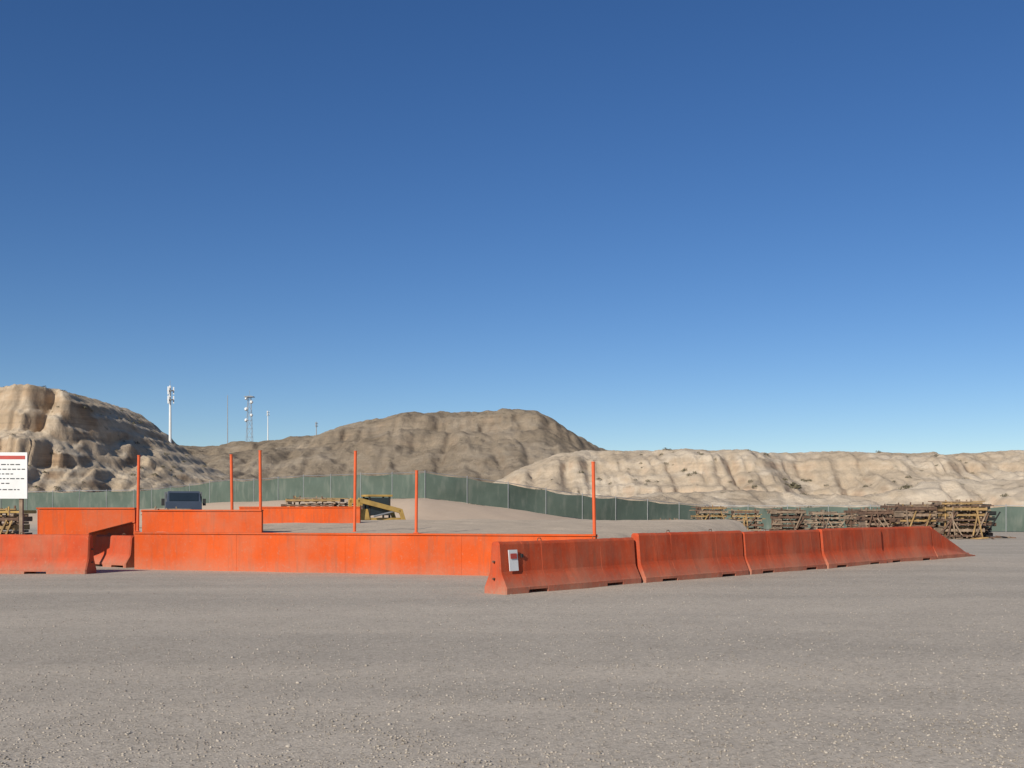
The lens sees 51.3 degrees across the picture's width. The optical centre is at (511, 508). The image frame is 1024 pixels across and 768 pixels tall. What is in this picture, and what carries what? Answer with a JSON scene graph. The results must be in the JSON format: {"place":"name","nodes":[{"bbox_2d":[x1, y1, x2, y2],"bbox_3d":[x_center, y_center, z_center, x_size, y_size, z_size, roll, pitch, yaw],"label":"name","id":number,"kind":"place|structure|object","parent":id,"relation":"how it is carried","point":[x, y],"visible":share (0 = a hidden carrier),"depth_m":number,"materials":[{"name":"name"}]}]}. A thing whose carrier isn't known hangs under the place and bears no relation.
{"place":"outdoors","nodes":[
{"label":"outdoors","id":0,"kind":"place"},
{"bbox_2d":[0,384,245,492],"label":"sandstone mesa","id":1,"kind":"structure","parent":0,"point":[87,442],"depth_m":217.74,"materials":[{"name":"beige stone"}]},
{"bbox_2d":[167,386,173,442],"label":"antenna mast","id":2,"kind":"object","parent":1,"relation":"on","point":[169,390],"visible":0.93,"depth_m":258.75,"materials":[{"name":"white metal"}]},
{"bbox_2d":[139,506,192,527],"bbox_3d":[-16.722,0.759,51.384,2.966,1.730,2.450,0,0,-6],"label":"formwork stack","id":3,"kind":"object","parent":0,"point":[169,509],"visible":0.09,"depth_m":51.66,"materials":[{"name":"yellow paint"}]},
{"bbox_2d":[180,408,605,498],"bbox_3d":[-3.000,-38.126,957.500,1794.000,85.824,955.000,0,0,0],"label":"desert hill","id":4,"kind":"structure","parent":0,"point":[494,446],"depth_m":742.36,"materials":[{"name":"brown stone"}]},
{"bbox_2d":[227,395,227,442],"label":"antenna mast","id":5,"kind":"object","parent":4,"relation":"on","point":[227,418],"visible":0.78,"depth_m":899.66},
{"bbox_2d":[244,390,254,441],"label":"lattice tower","id":6,"kind":"structure","parent":4,"relation":"on","point":[248,397],"depth_m":898.32,"materials":[{"name":"grey metal"}]},
{"bbox_2d":[0,498,1023,767],"bbox_3d":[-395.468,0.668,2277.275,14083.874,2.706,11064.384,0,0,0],"label":"gravel ground","id":7,"kind":"structure","parent":0,"point":[100,608],"depth_m":10.88,"materials":[{"name":"grey gravel"}]},
{"bbox_2d":[0,452,27,533],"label":"site notice sign","id":8,"kind":"object","parent":7,"relation":"on","point":[13,475],"visible":0.93,"depth_m":27.20,"materials":[{"name":"white paint"}]},
{"bbox_2d":[0,506,36,533],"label":"formwork stack","id":9,"kind":"object","parent":7,"relation":"on","point":[6,519],"visible":0.54,"depth_m":40.65,"materials":[{"name":"yellow paint"}]},
{"bbox_2d":[0,532,95,573],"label":"orange jersey barrier","id":10,"kind":"object","parent":7,"relation":"on","point":[20,553],"visible":0.98,"depth_m":26.11,"materials":[{"name":"paint"}]},
{"bbox_2d":[94,533,133,567],"bbox_3d":[-10.904,1.151,29.403,1.760,0.938,0.628,0,0,36],"label":"orange jersey barrier","id":11,"kind":"object","parent":7,"relation":"on","point":[114,550],"visible":0.84,"depth_m":29.16,"materials":[{"name":"paint"}]},
{"bbox_2d":[134,455,140,531],"bbox_3d":[-10.549,0.050,30.050,0.162,3.101,0.140,0,0,0],"label":"orange marker post","id":12,"kind":"object","parent":7,"relation":"on","point":[138,493],"visible":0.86,"depth_m":30.02,"materials":[{"name":"paint"}]},
{"bbox_2d":[161,491,205,509],"bbox_3d":[-18.139,0.342,58.812,2.253,2.512,6.100,0,0,-18],"label":"box truck","id":13,"kind":"object","parent":7,"relation":"on","point":[183,500],"visible":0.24,"depth_m":56.42,"materials":[{"name":"blue paint"}]},
{"bbox_2d":[230,454,233,509],"bbox_3d":[-7.860,0.040,30.000,0.160,3.121,0.140,0,0,0],"label":"orange marker post","id":14,"kind":"object","parent":7,"relation":"on","point":[231,480],"visible":0.55,"depth_m":29.97,"materials":[{"name":"paint"}]},
{"bbox_2d":[258,450,263,531],"bbox_3d":[-7.000,-0.010,29.750,0.140,3.220,0.140,0,0,0],"label":"orange marker post","id":15,"kind":"object","parent":7,"relation":"on","point":[260,479],"visible":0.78,"depth_m":29.72,"materials":[{"name":"paint"}]},
{"bbox_2d":[281,496,348,506],"bbox_3d":[-10.342,0.510,54.320,4.772,2.354,3.267,0,0,-3],"label":"formwork stack","id":16,"kind":"object","parent":7,"relation":"on","point":[300,499],"visible":0.22,"depth_m":54.35,"materials":[{"name":"yellow paint"}]},
{"bbox_2d":[332,501,362,508],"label":"formwork stack","id":17,"kind":"object","parent":7,"relation":"on","point":[340,505],"visible":0.04,"depth_m":54.93,"materials":[{"name":"yellow paint"}]},
{"bbox_2d":[348,495,405,519],"bbox_3d":[-6.577,0.451,54.650,3.608,2.300,1.960,0,0,-25],"label":"compact loader","id":18,"kind":"object","parent":7,"relation":"on","point":[375,507],"visible":0.4,"depth_m":53.95,"materials":[{"name":"paint"}]},
{"bbox_2d":[36,507,747,575],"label":"barrier wall","id":19,"kind":"structure","parent":7,"relation":"on","point":[309,539],"depth_m":27.84,"materials":[{"name":"paint"}]},
{"bbox_2d":[352,451,356,531],"bbox_3d":[-4.298,-0.285,29.100,0.143,2.570,0.140,0,0,0],"label":"orange marker post","id":20,"kind":"object","parent":19,"relation":"on","point":[354,494],"visible":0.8,"depth_m":29.07,"materials":[{"name":"paint"}]},
{"bbox_2d":[413,470,418,532],"bbox_3d":[-2.520,0.000,28.000,0.140,2.000,0.140,0,0,0],"label":"orange marker post","id":21,"kind":"object","parent":19,"relation":"on","point":[416,501],"visible":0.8,"depth_m":27.97,"materials":[{"name":"paint"}]},
{"bbox_2d":[0,385,1008,507],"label":"desert scrub","id":22,"kind":"object","parent":7,"relation":"on","point":[797,486],"visible":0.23,"depth_m":194.64,"materials":[{"name":"green plant"}]},
{"bbox_2d":[0,472,1023,531],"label":"green privacy fence","id":23,"kind":"object","parent":7,"relation":"on","point":[467,490],"visible":0.61,"depth_m":78.08,"materials":[{"name":"green fabric"}]},
{"bbox_2d":[484,536,640,594],"bbox_3d":[1.115,1.096,21.511,0.628,1.048,4.268,0,0,44],"label":"orange jersey barrier","id":24,"kind":"object","parent":7,"relation":"on","point":[519,567],"visible":0.99,"depth_m":21.09,"materials":[{"name":"paint"}]},
{"bbox_2d":[591,462,597,536],"bbox_3d":[1.910,0.260,24.620,0.160,2.681,0.140,0,0,0],"label":"orange marker post","id":25,"kind":"object","parent":7,"relation":"on","point":[593,500],"visible":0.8,"depth_m":24.59,"materials":[{"name":"paint"}]},
{"bbox_2d":[631,529,748,582],"bbox_3d":[4.080,1.051,24.511,0.627,1.138,4.181,0,0,45],"label":"orange jersey barrier","id":26,"kind":"object","parent":7,"relation":"on","point":[661,557],"visible":0.93,"depth_m":24.20,"materials":[{"name":"paint"}]},
{"bbox_2d":[689,505,730,519],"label":"formwork stack","id":27,"kind":"object","parent":7,"relation":"on","point":[706,514],"visible":0.61,"depth_m":71.40,"materials":[{"name":"yellow paint"}]},
{"bbox_2d":[727,509,765,530],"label":"formwork stack","id":28,"kind":"object","parent":7,"relation":"on","point":[755,519],"visible":0.61,"depth_m":70.81,"materials":[{"name":"yellow paint"}]},
{"bbox_2d":[742,528,825,574],"bbox_3d":[6.877,1.066,27.349,0.629,1.108,3.864,0,0,44],"label":"orange jersey barrier","id":29,"kind":"object","parent":7,"relation":"on","point":[781,551],"visible":0.9,"depth_m":27.08,"materials":[{"name":"paint"}]},
{"bbox_2d":[765,507,810,530],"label":"formwork stack","id":30,"kind":"object","parent":7,"relation":"on","point":[800,516],"visible":0.84,"depth_m":68.51,"materials":[{"name":"yellow paint"}]},
{"bbox_2d":[804,510,845,529],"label":"formwork stack","id":31,"kind":"object","parent":7,"relation":"on","point":[836,518],"visible":0.78,"depth_m":65.47,"materials":[{"name":"yellow paint"}]},
{"bbox_2d":[816,526,886,568],"bbox_3d":[9.469,1.056,29.978,0.628,1.128,3.601,0,0,44],"label":"orange jersey barrier","id":32,"kind":"object","parent":7,"relation":"on","point":[844,547],"visible":0.88,"depth_m":29.71,"materials":[{"name":"paint"}]},
{"bbox_2d":[843,508,883,527],"bbox_3d":[21.384,0.790,64.443,3.316,1.680,2.555,0,0,-6],"label":"formwork stack","id":33,"kind":"object","parent":7,"relation":"on","point":[851,513],"visible":0.29,"depth_m":64.57,"materials":[{"name":"yellow paint"}]},
{"bbox_2d":[855,507,894,527],"bbox_3d":[19.901,0.807,58.025,3.126,1.736,2.293,0,0,0],"label":"formwork stack","id":34,"kind":"object","parent":7,"relation":"on","point":[862,518],"visible":0.52,"depth_m":58.02,"materials":[{"name":"yellow paint"}]},
{"bbox_2d":[879,525,936,562],"bbox_3d":[11.903,1.061,32.522,3.572,1.118,0.625,0,0,-44],"label":"orange jersey barrier","id":35,"kind":"object","parent":7,"relation":"on","point":[909,543],"visible":0.78,"depth_m":32.40,"materials":[{"name":"paint"}]},
{"bbox_2d":[879,502,948,532],"bbox_3d":[22.987,0.660,60.200,4.609,2.028,2.132,0,0,0],"label":"formwork stack","id":36,"kind":"object","parent":7,"relation":"on","point":[886,506],"visible":0.11,"depth_m":60.06,"materials":[{"name":"yellow paint"}]},
{"bbox_2d":[888,504,954,538],"bbox_3d":[21.662,0.730,57.019,3.238,1.961,2.486,0,0,-5],"label":"formwork stack","id":37,"kind":"object","parent":7,"relation":"on","point":[902,514],"visible":0.62,"depth_m":56.90,"materials":[{"name":"yellow paint"}]},
{"bbox_2d":[931,527,974,558],"bbox_3d":[14.270,1.097,34.905,0.624,1.046,3.100,0,0,44],"label":"orange jersey barrier","id":38,"kind":"object","parent":7,"relation":"on","point":[944,547],"visible":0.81,"depth_m":34.29,"materials":[{"name":"paint"}]},
{"bbox_2d":[928,499,994,538],"bbox_3d":[23.559,0.574,56.068,3.288,2.109,2.540,0,0,3],"label":"formwork stack","id":39,"kind":"object","parent":7,"relation":"on","point":[973,528],"visible":0.96,"depth_m":55.79,"materials":[{"name":"yellow paint"}]},
{"bbox_2d":[947,504,1015,537],"bbox_3d":[25.329,0.678,57.957,3.165,2.058,2.817,0,0,-17],"label":"formwork stack","id":40,"kind":"object","parent":7,"relation":"on","point":[989,523],"visible":0.27,"depth_m":57.93,"materials":[{"name":"yellow paint"}]},
{"bbox_2d":[0,0,1023,454],"label":"sky","id":41,"kind":"structure","parent":0,"point":[767,226],"materials":[{"name":"blue"}]},
{"bbox_2d":[427,448,1023,513],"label":"sandy ridge","id":42,"kind":"structure","parent":0,"point":[994,476],"depth_m":188.71,"materials":[{"name":"stone"}]}
]}

